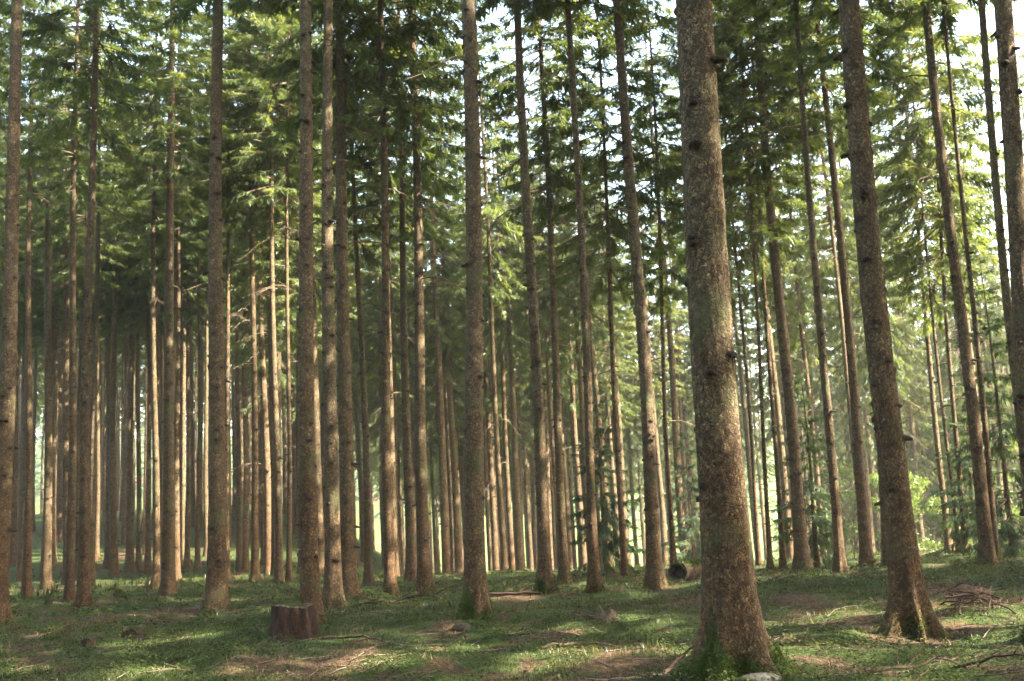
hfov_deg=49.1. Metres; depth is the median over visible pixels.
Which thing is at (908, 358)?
spruce tree
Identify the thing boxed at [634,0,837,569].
spruce tree
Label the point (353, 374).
spruce tree
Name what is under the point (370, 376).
spruce tree
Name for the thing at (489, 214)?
spruce tree
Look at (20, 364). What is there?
spruce tree
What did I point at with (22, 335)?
spruce tree
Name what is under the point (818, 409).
spruce tree
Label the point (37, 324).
spruce tree
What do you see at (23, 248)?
spruce tree
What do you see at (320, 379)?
spruce tree
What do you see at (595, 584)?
spruce tree
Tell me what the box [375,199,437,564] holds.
spruce tree
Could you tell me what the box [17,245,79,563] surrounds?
spruce tree
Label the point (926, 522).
leafy bush
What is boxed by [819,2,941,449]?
spruce tree
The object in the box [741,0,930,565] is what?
spruce tree
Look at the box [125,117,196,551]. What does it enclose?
spruce tree
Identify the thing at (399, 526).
spruce tree
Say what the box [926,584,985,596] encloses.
fallen branch
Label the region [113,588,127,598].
fallen log
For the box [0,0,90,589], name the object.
spruce tree
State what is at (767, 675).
stone
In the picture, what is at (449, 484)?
spruce tree
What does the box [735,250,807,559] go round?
spruce tree
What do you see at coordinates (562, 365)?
spruce tree
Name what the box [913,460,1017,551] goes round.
leafy bush
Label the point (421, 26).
spruce tree
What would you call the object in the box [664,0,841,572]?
spruce tree
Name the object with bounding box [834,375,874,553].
spruce tree
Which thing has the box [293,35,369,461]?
spruce tree
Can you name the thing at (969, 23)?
sky
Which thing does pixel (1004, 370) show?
spruce tree
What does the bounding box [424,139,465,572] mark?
spruce tree
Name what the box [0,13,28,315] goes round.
spruce tree
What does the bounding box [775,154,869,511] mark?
spruce tree
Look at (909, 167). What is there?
spruce tree
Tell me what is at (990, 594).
fallen branch
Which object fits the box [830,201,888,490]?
spruce tree
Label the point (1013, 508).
leafy bush
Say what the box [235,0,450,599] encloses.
spruce tree
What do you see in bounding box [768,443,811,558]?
spruce tree
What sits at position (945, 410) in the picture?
spruce tree
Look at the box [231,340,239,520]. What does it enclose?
spruce tree
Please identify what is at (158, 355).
spruce tree
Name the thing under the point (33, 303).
spruce tree
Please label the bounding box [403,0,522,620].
spruce tree
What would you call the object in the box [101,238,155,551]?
spruce tree
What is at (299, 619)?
tree stump
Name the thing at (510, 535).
spruce tree
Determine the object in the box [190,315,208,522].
spruce tree
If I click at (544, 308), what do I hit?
spruce tree
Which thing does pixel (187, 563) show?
spruce tree
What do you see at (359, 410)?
spruce tree
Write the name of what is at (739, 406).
spruce tree
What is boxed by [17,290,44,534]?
spruce tree
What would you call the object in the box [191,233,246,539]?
spruce tree
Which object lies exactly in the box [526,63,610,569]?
spruce tree
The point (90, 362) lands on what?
spruce tree
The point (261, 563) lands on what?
spruce tree
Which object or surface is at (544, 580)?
spruce tree
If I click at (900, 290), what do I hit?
spruce tree
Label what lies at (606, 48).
spruce tree
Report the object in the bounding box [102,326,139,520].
spruce tree
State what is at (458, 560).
spruce tree
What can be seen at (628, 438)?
spruce tree
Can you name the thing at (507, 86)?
spruce tree
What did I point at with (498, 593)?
fallen branch
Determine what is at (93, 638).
stone
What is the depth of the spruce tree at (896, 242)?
34.05 m
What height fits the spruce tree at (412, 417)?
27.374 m
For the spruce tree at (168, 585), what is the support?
on the ground at (562, 633)
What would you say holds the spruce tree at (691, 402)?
on the ground at (562, 633)
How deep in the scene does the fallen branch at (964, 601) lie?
13.37 m
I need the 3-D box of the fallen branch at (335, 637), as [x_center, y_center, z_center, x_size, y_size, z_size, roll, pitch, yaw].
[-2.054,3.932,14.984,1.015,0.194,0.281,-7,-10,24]
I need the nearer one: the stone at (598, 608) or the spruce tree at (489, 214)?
the stone at (598, 608)
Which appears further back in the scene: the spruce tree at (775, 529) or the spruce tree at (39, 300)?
the spruce tree at (775, 529)
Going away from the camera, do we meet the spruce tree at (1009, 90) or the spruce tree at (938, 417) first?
the spruce tree at (1009, 90)
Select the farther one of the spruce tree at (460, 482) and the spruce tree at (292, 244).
the spruce tree at (460, 482)
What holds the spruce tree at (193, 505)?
on the ground at (562, 633)
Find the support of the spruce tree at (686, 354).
on the ground at (562, 633)
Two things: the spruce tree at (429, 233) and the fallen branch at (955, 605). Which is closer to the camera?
the fallen branch at (955, 605)
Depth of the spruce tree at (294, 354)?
47.97 m
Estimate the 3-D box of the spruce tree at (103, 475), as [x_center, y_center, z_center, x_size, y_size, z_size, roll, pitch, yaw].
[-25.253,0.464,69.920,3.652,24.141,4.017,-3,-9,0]
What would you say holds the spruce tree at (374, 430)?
on the ground at (562, 633)
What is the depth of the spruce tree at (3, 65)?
33.92 m
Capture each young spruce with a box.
[566,366,645,577]
[661,415,700,562]
[770,351,854,569]
[920,386,1021,557]
[936,230,1023,559]
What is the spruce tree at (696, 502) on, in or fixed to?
on the ground at (562, 633)
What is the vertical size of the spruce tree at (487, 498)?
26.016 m
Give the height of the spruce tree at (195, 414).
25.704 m
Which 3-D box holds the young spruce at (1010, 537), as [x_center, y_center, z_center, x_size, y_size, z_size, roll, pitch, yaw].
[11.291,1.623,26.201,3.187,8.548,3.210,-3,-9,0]
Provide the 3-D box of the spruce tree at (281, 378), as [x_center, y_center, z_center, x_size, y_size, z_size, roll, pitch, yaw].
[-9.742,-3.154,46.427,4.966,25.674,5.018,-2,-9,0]
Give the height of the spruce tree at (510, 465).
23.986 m
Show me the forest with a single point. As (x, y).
(38, 446)
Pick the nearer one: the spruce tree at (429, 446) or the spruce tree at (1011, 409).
the spruce tree at (1011, 409)
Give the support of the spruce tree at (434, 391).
on the ground at (562, 633)
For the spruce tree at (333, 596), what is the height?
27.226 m
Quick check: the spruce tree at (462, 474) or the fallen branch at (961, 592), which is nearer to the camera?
the fallen branch at (961, 592)
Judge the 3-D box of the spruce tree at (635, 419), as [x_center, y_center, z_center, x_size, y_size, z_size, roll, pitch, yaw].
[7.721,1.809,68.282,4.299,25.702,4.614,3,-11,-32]
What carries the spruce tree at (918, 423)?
on the ground at (562, 633)
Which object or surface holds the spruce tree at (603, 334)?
on the ground at (562, 633)
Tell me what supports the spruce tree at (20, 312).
on the ground at (562, 633)
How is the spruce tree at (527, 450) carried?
on the ground at (562, 633)
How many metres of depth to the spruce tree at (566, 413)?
64.87 m
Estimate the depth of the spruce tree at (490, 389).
60.74 m
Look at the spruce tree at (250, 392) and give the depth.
74.92 m
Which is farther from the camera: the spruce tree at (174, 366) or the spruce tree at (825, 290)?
the spruce tree at (174, 366)
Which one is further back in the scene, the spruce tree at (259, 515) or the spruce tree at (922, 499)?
the spruce tree at (922, 499)
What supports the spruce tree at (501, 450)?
on the ground at (562, 633)
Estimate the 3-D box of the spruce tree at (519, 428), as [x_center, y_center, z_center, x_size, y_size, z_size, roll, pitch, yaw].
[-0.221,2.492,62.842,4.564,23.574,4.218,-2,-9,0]
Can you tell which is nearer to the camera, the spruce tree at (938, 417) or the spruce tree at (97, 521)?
the spruce tree at (97, 521)
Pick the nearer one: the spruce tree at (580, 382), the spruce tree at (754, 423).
the spruce tree at (580, 382)
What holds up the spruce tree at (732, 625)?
on the ground at (562, 633)
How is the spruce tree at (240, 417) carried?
on the ground at (562, 633)
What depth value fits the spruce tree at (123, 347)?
71.49 m
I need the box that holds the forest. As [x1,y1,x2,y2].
[35,378,935,532]
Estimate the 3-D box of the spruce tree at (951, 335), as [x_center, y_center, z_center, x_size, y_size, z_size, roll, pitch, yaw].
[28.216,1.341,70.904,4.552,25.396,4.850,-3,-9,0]
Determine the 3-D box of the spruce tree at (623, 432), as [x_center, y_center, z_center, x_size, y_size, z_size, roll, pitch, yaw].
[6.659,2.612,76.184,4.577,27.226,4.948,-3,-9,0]
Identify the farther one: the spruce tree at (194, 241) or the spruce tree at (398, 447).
the spruce tree at (398, 447)
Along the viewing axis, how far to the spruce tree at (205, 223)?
37.72 m
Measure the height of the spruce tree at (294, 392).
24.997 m
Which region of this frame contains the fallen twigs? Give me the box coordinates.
[0,554,1023,680]
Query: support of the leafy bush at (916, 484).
on the ground at (562, 633)
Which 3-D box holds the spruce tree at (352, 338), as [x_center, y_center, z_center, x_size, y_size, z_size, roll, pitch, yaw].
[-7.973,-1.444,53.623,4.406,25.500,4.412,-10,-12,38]
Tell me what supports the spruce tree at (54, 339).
on the ground at (562, 633)
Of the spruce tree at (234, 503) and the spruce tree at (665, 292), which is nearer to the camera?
the spruce tree at (665, 292)
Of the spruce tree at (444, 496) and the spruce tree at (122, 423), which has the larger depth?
the spruce tree at (122, 423)
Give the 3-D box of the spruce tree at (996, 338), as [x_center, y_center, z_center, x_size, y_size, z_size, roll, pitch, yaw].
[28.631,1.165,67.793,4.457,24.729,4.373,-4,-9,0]
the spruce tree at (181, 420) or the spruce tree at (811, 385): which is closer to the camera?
the spruce tree at (181, 420)
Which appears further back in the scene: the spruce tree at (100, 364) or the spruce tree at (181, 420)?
the spruce tree at (100, 364)
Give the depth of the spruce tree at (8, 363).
21.60 m
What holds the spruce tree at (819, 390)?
on the ground at (562, 633)
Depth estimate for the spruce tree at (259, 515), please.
70.78 m
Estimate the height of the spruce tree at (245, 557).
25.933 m
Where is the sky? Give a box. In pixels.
[0,0,1023,442]
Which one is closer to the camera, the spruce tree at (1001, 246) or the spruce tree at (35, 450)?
the spruce tree at (1001, 246)
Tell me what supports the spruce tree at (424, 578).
on the ground at (562, 633)
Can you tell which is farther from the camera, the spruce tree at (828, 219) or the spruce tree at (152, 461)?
the spruce tree at (152, 461)
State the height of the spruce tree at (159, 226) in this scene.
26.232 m
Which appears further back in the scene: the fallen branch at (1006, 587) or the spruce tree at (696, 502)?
the spruce tree at (696, 502)
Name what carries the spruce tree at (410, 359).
on the ground at (562, 633)
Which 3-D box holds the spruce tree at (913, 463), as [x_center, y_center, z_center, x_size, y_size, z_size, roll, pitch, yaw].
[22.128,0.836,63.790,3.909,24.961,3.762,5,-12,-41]
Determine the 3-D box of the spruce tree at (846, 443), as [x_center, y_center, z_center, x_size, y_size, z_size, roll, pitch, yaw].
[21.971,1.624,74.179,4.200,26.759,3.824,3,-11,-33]
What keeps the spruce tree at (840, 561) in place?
on the ground at (562, 633)
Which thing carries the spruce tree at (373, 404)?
on the ground at (562, 633)
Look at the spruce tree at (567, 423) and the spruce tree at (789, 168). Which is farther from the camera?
the spruce tree at (567, 423)
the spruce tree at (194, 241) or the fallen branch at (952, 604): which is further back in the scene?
the spruce tree at (194, 241)
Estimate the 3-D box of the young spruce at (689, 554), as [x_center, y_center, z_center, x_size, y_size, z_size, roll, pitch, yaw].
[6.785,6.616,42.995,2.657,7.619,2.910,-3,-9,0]
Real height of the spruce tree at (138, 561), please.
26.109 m
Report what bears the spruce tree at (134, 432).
on the ground at (562, 633)
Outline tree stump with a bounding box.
[268,602,319,642]
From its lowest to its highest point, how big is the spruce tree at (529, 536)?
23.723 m
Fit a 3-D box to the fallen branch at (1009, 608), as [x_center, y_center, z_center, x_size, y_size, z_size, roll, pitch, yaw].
[5.617,3.080,13.296,0.349,0.308,0.718,-2,-9,-6]
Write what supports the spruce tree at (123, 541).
on the ground at (562, 633)
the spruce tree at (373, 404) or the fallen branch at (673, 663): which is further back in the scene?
the spruce tree at (373, 404)
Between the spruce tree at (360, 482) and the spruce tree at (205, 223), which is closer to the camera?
the spruce tree at (205, 223)
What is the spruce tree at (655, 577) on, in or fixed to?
on the ground at (562, 633)
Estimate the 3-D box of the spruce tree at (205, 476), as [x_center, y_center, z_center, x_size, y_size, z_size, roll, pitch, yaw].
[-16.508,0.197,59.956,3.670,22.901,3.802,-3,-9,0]
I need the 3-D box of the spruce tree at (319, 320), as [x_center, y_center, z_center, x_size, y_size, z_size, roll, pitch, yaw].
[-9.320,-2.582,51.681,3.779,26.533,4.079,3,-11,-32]
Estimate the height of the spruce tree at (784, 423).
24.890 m
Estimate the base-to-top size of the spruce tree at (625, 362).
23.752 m
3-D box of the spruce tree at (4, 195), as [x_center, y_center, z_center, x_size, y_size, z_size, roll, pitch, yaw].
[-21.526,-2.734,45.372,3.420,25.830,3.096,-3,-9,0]
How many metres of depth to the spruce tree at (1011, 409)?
63.83 m
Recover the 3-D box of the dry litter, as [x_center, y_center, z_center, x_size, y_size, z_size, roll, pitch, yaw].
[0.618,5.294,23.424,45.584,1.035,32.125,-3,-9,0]
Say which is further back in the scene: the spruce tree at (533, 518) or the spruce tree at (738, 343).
the spruce tree at (533, 518)
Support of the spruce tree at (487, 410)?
on the ground at (562, 633)
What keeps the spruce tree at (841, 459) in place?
on the ground at (562, 633)
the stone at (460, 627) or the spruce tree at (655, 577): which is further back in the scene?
the spruce tree at (655, 577)
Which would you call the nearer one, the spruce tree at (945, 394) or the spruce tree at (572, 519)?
the spruce tree at (945, 394)
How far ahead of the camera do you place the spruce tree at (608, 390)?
59.22 m
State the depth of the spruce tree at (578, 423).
74.09 m
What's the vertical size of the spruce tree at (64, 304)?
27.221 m
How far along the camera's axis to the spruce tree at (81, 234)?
43.94 m
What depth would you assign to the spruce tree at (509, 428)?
66.73 m
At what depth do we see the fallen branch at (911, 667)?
9.28 m
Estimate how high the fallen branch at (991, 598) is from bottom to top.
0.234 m
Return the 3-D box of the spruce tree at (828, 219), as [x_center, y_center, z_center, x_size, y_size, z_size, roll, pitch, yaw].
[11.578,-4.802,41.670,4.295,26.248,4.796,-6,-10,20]
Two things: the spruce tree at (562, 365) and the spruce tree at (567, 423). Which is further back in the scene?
the spruce tree at (567, 423)
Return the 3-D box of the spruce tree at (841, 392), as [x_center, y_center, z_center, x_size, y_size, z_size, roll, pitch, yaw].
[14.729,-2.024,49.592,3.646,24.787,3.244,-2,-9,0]
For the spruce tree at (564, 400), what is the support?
on the ground at (562, 633)
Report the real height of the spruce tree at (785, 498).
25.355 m
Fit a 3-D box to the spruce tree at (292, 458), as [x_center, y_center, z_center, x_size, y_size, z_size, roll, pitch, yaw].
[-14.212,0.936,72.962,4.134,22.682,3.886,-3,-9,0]
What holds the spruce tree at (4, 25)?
on the ground at (562, 633)
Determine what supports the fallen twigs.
on the ground at (562, 633)
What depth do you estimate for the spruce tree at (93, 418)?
38.95 m
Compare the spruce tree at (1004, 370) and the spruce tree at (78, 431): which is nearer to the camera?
the spruce tree at (78, 431)
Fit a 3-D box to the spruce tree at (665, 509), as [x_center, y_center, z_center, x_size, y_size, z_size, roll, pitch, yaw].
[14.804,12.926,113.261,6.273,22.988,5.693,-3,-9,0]
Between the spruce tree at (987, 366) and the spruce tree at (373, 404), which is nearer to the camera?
the spruce tree at (987, 366)
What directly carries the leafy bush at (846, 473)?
on the ground at (562, 633)
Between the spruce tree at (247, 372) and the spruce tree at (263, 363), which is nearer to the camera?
the spruce tree at (263, 363)
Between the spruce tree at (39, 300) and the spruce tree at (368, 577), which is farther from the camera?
the spruce tree at (39, 300)
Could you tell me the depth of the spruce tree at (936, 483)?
69.62 m
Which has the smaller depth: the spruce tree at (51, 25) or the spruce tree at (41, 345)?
the spruce tree at (51, 25)
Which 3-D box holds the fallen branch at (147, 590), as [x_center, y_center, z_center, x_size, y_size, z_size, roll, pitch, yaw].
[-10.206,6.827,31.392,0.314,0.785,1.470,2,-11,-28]
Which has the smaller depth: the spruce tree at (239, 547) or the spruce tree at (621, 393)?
the spruce tree at (239, 547)
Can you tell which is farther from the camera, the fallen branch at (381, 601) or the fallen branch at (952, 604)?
the fallen branch at (381, 601)
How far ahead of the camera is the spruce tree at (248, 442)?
67.17 m
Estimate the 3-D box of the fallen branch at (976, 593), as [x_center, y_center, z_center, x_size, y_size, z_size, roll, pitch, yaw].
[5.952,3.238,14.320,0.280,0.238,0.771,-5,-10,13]
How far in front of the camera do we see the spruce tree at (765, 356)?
62.92 m
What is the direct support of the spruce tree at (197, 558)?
on the ground at (562, 633)
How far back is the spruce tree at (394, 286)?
38.87 m
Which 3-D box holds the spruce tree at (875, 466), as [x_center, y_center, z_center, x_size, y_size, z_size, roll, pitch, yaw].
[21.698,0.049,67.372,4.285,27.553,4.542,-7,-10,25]
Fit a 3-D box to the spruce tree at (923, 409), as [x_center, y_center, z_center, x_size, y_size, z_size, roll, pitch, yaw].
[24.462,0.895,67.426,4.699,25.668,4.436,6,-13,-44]
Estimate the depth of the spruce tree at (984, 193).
41.36 m
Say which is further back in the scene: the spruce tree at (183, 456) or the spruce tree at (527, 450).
the spruce tree at (527, 450)
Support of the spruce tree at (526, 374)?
on the ground at (562, 633)
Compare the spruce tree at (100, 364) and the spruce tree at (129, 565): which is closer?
the spruce tree at (129, 565)
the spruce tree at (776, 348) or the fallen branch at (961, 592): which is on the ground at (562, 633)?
the spruce tree at (776, 348)
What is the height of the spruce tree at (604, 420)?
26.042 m
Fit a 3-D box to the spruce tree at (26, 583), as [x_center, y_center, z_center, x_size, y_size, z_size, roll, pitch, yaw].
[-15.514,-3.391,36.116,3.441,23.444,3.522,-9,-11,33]
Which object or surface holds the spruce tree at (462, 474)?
on the ground at (562, 633)
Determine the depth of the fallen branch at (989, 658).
9.27 m
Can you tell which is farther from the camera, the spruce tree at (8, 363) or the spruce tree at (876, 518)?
the spruce tree at (876, 518)
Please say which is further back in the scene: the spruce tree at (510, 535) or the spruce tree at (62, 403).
the spruce tree at (62, 403)
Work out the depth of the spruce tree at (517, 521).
46.20 m
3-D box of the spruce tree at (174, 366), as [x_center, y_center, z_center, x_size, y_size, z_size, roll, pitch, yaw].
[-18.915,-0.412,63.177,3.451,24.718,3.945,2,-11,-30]
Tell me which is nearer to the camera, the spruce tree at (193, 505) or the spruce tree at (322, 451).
the spruce tree at (322, 451)
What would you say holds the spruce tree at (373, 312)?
on the ground at (562, 633)
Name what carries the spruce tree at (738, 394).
on the ground at (562, 633)
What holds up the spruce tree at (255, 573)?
on the ground at (562, 633)
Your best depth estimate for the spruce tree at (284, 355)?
53.89 m
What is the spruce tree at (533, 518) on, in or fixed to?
on the ground at (562, 633)
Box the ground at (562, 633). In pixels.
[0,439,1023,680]
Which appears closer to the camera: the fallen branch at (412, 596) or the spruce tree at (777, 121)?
the fallen branch at (412, 596)
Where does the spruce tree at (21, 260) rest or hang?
on the ground at (562, 633)
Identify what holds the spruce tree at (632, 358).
on the ground at (562, 633)
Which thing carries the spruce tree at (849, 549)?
on the ground at (562, 633)
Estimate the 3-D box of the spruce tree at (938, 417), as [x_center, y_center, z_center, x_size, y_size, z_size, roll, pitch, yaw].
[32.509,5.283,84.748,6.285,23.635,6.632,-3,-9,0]
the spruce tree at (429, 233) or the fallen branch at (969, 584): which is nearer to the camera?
the fallen branch at (969, 584)
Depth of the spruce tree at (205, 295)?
54.44 m
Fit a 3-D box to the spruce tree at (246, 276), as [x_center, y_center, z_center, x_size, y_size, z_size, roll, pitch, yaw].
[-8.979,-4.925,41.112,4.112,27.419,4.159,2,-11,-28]
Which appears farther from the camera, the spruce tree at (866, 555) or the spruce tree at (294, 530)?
the spruce tree at (294, 530)
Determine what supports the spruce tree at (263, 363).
on the ground at (562, 633)
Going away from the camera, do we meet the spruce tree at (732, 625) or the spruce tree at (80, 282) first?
the spruce tree at (732, 625)
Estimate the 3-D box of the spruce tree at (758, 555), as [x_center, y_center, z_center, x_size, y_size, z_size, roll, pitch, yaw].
[6.515,-4.298,33.580,4.514,22.383,4.713,-2,-9,0]
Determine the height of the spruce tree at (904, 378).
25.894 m
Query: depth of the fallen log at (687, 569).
24.57 m
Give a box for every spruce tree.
[0,0,41,212]
[0,0,60,284]
[0,0,73,623]
[0,0,87,597]
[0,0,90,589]
[0,0,144,601]
[0,0,207,606]
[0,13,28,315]
[0,16,44,302]
[0,87,6,286]
[0,88,40,356]
[0,101,84,581]
[0,137,32,338]
[0,159,35,362]
[0,159,61,435]
[0,182,62,569]
[17,205,43,543]
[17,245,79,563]
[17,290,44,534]
[17,356,21,526]
[18,89,93,423]
[18,102,62,489]
[19,0,85,581]
[19,330,38,356]
[21,1,106,584]
[22,15,150,585]
[25,154,38,528]
[31,146,112,393]
[31,296,78,542]
[32,93,78,556]
[32,167,77,377]
[33,56,108,575]
[34,341,76,496]
[36,294,79,347]
[54,41,137,568]
[55,0,138,587]
[61,308,76,526]
[62,148,111,444]
[73,0,225,588]
[76,97,150,577]
[76,279,124,558]
[77,292,126,506]
[91,46,185,572]
[93,92,196,572]
[100,64,175,570]
[100,292,122,538]
[101,0,248,595]
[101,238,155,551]
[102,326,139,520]
[106,0,240,579]
[111,307,150,533]
[116,1,188,571]
[118,284,143,545]
[119,145,174,554]
[119,337,145,513]
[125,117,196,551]
[135,277,163,532]
[137,34,225,568]
[146,34,245,570]
[150,48,205,566]
[150,343,159,474]
[154,0,298,582]
[166,0,320,581]
[174,265,203,553]
[174,318,197,409]
[174,320,204,527]
[183,105,249,564]
[184,148,232,556]
[187,45,264,570]
[189,0,356,582]
[189,22,294,571]
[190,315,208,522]
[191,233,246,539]
[193,332,208,482]
[193,335,204,497]
[200,323,203,531]
[202,297,234,532]
[205,0,362,581]
[222,0,321,575]
[222,22,323,570]
[222,46,323,575]
[222,53,276,565]
[224,290,295,484]
[225,261,250,534]
[230,184,251,439]
[230,332,260,526]
[231,215,295,461]
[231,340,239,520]
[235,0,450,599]
[239,366,242,513]
[240,0,335,573]
[242,9,375,574]
[250,0,328,623]
[264,0,390,608]
[266,0,441,585]
[268,210,321,491]
[270,0,501,595]
[281,148,360,451]
[281,319,321,436]
[281,321,297,534]
[283,237,295,526]
[285,196,357,533]
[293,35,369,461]
[312,0,507,592]
[314,139,378,445]
[316,181,337,443]
[319,0,487,581]
[319,222,377,433]
[335,1,431,577]
[335,221,369,565]
[336,206,376,562]
[349,118,433,575]
[349,143,414,574]
[350,193,411,532]
[351,174,407,470]
[351,292,379,558]
[358,238,399,565]
[358,333,410,575]
[359,198,428,573]
[374,214,431,478]
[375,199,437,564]
[378,156,435,499]
[380,158,489,510]
[390,11,465,573]
[393,93,493,572]
[398,4,494,572]
[399,250,441,425]
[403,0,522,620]
[414,174,465,496]
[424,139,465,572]
[424,285,439,573]
[425,229,463,521]
[429,0,544,570]
[430,382,463,550]
[449,159,522,569]
[454,0,586,594]
[454,188,504,571]
[457,394,463,542]
[458,46,547,570]
[459,67,541,570]
[476,0,633,584]
[482,189,516,558]
[483,0,650,592]
[483,139,552,566]
[485,203,542,570]
[492,37,599,568]
[492,220,523,530]
[495,99,566,489]
[495,156,533,565]
[499,349,534,567]
[501,414,534,466]
[504,0,685,575]
[507,193,533,570]
[508,291,536,569]
[510,18,618,563]
[510,152,574,569]
[515,49,583,568]
[517,18,659,566]
[520,221,578,569]
[522,0,730,590]
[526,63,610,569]
[529,364,567,557]
[537,291,579,444]
[541,224,610,503]
[543,162,603,568]
[551,199,615,495]
[552,391,579,569]
[564,415,601,550]
[567,213,631,455]
[572,228,608,511]
[573,149,650,563]
[575,203,640,567]
[578,396,609,566]
[581,135,637,490]
[582,0,724,567]
[596,221,640,445]
[600,203,642,567]
[608,0,687,556]
[612,128,689,565]
[617,214,683,441]
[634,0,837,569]
[637,392,678,564]
[647,130,695,551]
[648,141,698,556]
[649,21,754,435]
[654,21,809,564]
[658,0,884,568]
[660,246,693,416]
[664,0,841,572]
[667,0,799,680]
[672,336,700,552]
[684,310,757,438]
[716,0,964,565]
[718,2,817,559]
[721,115,773,552]
[731,0,850,573]
[732,264,754,437]
[733,287,759,560]
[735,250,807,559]
[738,18,859,555]
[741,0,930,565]
[744,171,814,421]
[747,251,803,527]
[748,92,835,551]
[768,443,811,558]
[772,190,832,532]
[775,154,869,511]
[776,1,879,492]
[795,211,842,541]
[800,210,862,550]
[816,34,887,552]
[817,175,873,549]
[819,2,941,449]
[823,133,880,552]
[824,0,992,550]
[826,375,851,553]
[828,359,879,556]
[830,0,1023,554]
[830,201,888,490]
[833,0,954,642]
[833,2,1000,564]
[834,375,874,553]
[837,102,939,505]
[838,0,1006,553]
[843,165,919,490]
[860,0,1019,561]
[877,178,919,502]
[880,154,942,544]
[882,254,935,537]
[887,211,954,546]
[888,198,950,540]
[902,403,928,538]
[906,1,1001,468]
[908,56,1009,486]
[917,268,948,541]
[919,164,1005,494]
[925,189,995,488]
[926,222,987,439]
[939,59,1018,544]
[955,184,1015,507]
[959,0,1021,497]
[972,196,1018,505]
[975,167,1019,469]
[979,203,1023,541]
[990,0,1023,641]
[1000,1,1023,427]
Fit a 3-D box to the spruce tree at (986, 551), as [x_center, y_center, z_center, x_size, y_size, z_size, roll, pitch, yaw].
[8.031,-7.515,21.403,6.023,23.771,5.366,-5,-10,13]
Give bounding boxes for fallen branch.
[139,570,149,598]
[322,627,385,641]
[354,599,413,606]
[382,585,453,602]
[489,581,561,594]
[661,643,694,673]
[866,643,1012,672]
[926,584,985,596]
[929,577,998,603]
[936,605,963,613]
[940,594,985,611]
[945,582,1019,597]
[945,597,979,614]
[948,575,996,589]
[948,594,972,614]
[948,647,1023,669]
[950,592,1023,605]
[955,582,1001,598]
[965,586,985,604]
[966,589,1015,613]
[977,592,997,608]
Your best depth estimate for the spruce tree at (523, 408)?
58.56 m
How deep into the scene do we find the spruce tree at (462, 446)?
65.38 m
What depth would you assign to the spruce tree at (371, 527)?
73.38 m
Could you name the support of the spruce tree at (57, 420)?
on the ground at (562, 633)
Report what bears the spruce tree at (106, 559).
on the ground at (562, 633)
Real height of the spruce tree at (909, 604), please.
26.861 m
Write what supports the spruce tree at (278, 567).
on the ground at (562, 633)
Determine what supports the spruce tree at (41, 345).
on the ground at (562, 633)
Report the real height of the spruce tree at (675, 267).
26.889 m
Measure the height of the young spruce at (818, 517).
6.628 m
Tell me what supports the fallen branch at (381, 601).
on the ground at (562, 633)
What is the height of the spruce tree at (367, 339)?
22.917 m
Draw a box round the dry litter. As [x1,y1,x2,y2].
[0,548,1023,680]
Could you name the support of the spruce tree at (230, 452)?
on the ground at (562, 633)
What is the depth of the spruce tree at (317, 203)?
36.74 m
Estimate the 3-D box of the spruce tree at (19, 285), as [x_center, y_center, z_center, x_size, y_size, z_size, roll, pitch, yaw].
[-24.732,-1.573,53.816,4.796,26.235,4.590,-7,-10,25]
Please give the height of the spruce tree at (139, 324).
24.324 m
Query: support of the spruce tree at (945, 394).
on the ground at (562, 633)
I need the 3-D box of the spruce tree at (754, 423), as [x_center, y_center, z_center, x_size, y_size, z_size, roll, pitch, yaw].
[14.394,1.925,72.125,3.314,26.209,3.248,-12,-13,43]
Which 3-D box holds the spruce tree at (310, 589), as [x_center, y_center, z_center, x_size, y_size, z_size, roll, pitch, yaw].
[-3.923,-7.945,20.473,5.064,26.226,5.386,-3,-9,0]
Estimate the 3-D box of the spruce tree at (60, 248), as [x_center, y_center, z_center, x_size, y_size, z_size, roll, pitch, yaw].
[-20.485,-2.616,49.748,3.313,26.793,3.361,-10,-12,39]
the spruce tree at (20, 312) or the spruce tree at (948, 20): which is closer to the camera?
the spruce tree at (948, 20)
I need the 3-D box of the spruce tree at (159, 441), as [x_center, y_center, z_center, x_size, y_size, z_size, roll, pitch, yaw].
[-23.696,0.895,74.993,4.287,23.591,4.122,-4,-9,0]
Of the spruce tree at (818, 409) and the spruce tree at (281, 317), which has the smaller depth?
the spruce tree at (281, 317)
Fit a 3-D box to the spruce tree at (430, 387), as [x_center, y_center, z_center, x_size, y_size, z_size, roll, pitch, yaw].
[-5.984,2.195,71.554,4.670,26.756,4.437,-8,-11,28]
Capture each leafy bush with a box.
[808,459,880,556]
[854,470,943,553]
[877,417,965,544]
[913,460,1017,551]
[936,430,1023,545]
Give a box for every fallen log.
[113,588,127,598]
[668,557,701,580]
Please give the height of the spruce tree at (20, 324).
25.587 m
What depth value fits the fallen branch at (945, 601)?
13.47 m
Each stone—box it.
[80,636,96,646]
[120,624,149,639]
[452,623,470,631]
[593,604,619,623]
[739,672,781,680]
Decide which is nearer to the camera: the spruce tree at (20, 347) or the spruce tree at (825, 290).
the spruce tree at (825, 290)
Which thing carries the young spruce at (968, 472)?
on the ground at (562, 633)

